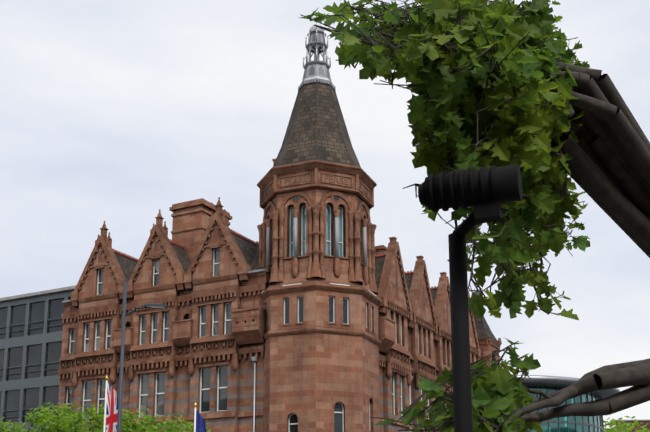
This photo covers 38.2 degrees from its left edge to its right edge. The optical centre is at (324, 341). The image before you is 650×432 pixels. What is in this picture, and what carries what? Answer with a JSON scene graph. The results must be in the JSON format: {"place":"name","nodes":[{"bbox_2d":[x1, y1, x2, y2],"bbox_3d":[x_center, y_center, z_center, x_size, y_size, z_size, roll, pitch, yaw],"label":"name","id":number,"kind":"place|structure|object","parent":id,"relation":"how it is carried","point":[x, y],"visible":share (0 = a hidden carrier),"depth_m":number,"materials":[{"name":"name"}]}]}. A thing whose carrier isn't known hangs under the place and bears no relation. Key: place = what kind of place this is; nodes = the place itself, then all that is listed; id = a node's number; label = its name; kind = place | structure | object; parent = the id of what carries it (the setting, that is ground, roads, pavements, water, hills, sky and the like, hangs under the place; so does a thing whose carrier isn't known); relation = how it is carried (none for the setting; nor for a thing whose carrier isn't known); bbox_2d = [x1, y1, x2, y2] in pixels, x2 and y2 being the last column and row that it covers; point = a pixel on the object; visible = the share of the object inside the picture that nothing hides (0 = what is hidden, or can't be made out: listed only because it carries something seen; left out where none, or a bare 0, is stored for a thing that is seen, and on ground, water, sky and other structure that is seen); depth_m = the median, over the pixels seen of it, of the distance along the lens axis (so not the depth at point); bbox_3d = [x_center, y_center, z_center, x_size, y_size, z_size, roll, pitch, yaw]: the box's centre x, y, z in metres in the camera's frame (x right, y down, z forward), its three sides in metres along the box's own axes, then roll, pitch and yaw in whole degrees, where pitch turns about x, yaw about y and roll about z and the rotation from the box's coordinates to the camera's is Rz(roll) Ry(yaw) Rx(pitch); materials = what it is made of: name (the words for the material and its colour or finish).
{"place":"outdoors","nodes":[
{"label":"outdoors","id":0,"kind":"place"},
{"bbox_2d":[0,285,75,431],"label":"office block","id":1,"kind":"structure","parent":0,"point":[31,328],"depth_m":74.67,"materials":[{"name":"grey"}]},
{"bbox_2d":[0,0,649,430],"label":"sky","id":2,"kind":"structure","parent":0,"point":[118,113],"materials":[{"name":"white"}]},
{"bbox_2d":[605,419,649,431],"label":"distant brick tower","id":3,"kind":"structure","parent":0,"point":[645,421],"depth_m":260.17,"materials":[{"name":"red brick"}]},
{"label":"ground","id":4,"kind":"structure","parent":0,"visible":0},
{"bbox_2d":[516,375,619,431],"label":"glass building","id":5,"kind":"structure","parent":4,"relation":"on","point":[546,384],"depth_m":98.08,"materials":[{"name":"teal glass"}]},
{"bbox_2d":[603,416,649,431],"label":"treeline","id":6,"kind":"object","parent":4,"relation":"on","point":[619,427],"visible":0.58,"depth_m":154.94,"materials":[{"name":"green plant"}]},
{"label":"pavement","id":7,"kind":"structure","parent":0,"visible":0},
{"bbox_2d":[103,375,117,431],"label":"flag","id":8,"kind":"object","parent":7,"relation":"on","point":[111,412],"visible":0.9,"depth_m":31.55,"materials":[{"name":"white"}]},
{"bbox_2d":[117,279,166,431],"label":"street light","id":9,"kind":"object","parent":7,"relation":"on","point":[150,305],"depth_m":31.28,"materials":[{"name":"grey paint"}]},
{"bbox_2d":[58,197,270,431],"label":"wing","id":10,"kind":"structure","parent":7,"relation":"on","point":[199,339],"depth_m":58.30,"materials":[{"name":"brown stone"}]},
{"bbox_2d":[194,401,205,431],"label":"flag","id":11,"kind":"object","parent":7,"relation":"on","point":[199,423],"visible":1,"depth_m":31.58,"materials":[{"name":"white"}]},
{"bbox_2d":[257,22,381,431],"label":"corner tower","id":12,"kind":"structure","parent":7,"relation":"on","point":[318,296],"depth_m":54.78,"materials":[{"name":"red stone"}]},
{"bbox_2d":[264,184,272,197],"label":"sign lettering","id":13,"kind":"object","parent":12,"relation":"attached to","point":[269,189],"visible":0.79,"depth_m":57.35,"materials":[{"name":"stone"}]},
{"bbox_2d":[284,175,307,184],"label":"sign lettering","id":14,"kind":"object","parent":12,"relation":"attached to","point":[295,180],"visible":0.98,"depth_m":55.71,"materials":[{"name":"stone"}]},
{"bbox_2d":[325,174,348,184],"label":"sign lettering","id":15,"kind":"object","parent":12,"relation":"attached to","point":[335,179],"visible":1,"depth_m":55.67,"materials":[{"name":"stone"}]},
{"bbox_2d":[360,183,368,197],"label":"sign lettering","id":16,"kind":"object","parent":12,"relation":"attached to","point":[363,191],"visible":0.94,"depth_m":57.31,"materials":[{"name":"stone"}]},
{"bbox_2d":[375,237,501,431],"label":"wing","id":17,"kind":"structure","parent":7,"relation":"on","point":[414,321],"depth_m":61.95,"materials":[{"name":"brown stone"}]},
{"bbox_2d":[418,164,522,431],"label":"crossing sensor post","id":18,"kind":"object","parent":7,"relation":"on","point":[484,192],"visible":1,"depth_m":4.55,"materials":[{"name":"black plastic"}]},
{"bbox_2d":[300,0,649,431],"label":"plane tree","id":19,"kind":"object","parent":7,"relation":"on","point":[609,164],"visible":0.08,"depth_m":6.44,"materials":[{"name":"green plant"}]},
{"bbox_2d":[299,0,589,431],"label":"tree leaves","id":20,"kind":"object","parent":19,"relation":"attached to","point":[448,88],"visible":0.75,"depth_m":5.55,"materials":[{"name":"green plant"}]},
{"bbox_3d":[-12.173,6.349,38.996,3.896,8.101,5.018,-7,-14,27],"label":"street tree","id":21,"kind":"object","parent":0,"visible":0},
{"bbox_2d":[0,402,98,431],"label":"street tree leaves","id":22,"kind":"object","parent":21,"relation":"on","point":[54,424],"visible":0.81,"depth_m":39.20,"materials":[{"name":"green plant"}]},
{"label":"street tree","id":23,"kind":"object","parent":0,"visible":0},
{"bbox_2d":[23,403,145,431],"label":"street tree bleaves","id":24,"kind":"object","parent":23,"relation":"on","point":[42,415],"visible":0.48,"depth_m":39.10,"materials":[{"name":"green plant"}]},
{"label":"street tree","id":25,"kind":"object","parent":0,"visible":0},
{"bbox_2d":[87,409,210,431],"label":"street tree leaves","id":26,"kind":"object","parent":25,"relation":"on","point":[134,424],"visible":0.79,"depth_m":38.29,"materials":[{"name":"green plant"}]},
{"bbox_3d":[-12.804,6.582,37.826,3.306,7.150,2.639,-7,-14,27],"label":"street tree","id":27,"kind":"object","parent":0,"visible":0},
{"bbox_2d":[0,417,40,431],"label":"street tree leaves","id":28,"kind":"object","parent":27,"relation":"on","point":[19,427],"visible":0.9,"depth_m":38.77,"materials":[{"name":"green plant"}]},
{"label":"street tree","id":29,"kind":"object","parent":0,"visible":0},
{"bbox_2d":[77,404,154,431],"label":"street tree leaves","id":30,"kind":"object","parent":29,"relation":"on","point":[98,416],"visible":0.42,"depth_m":40.87,"materials":[{"name":"green plant"}]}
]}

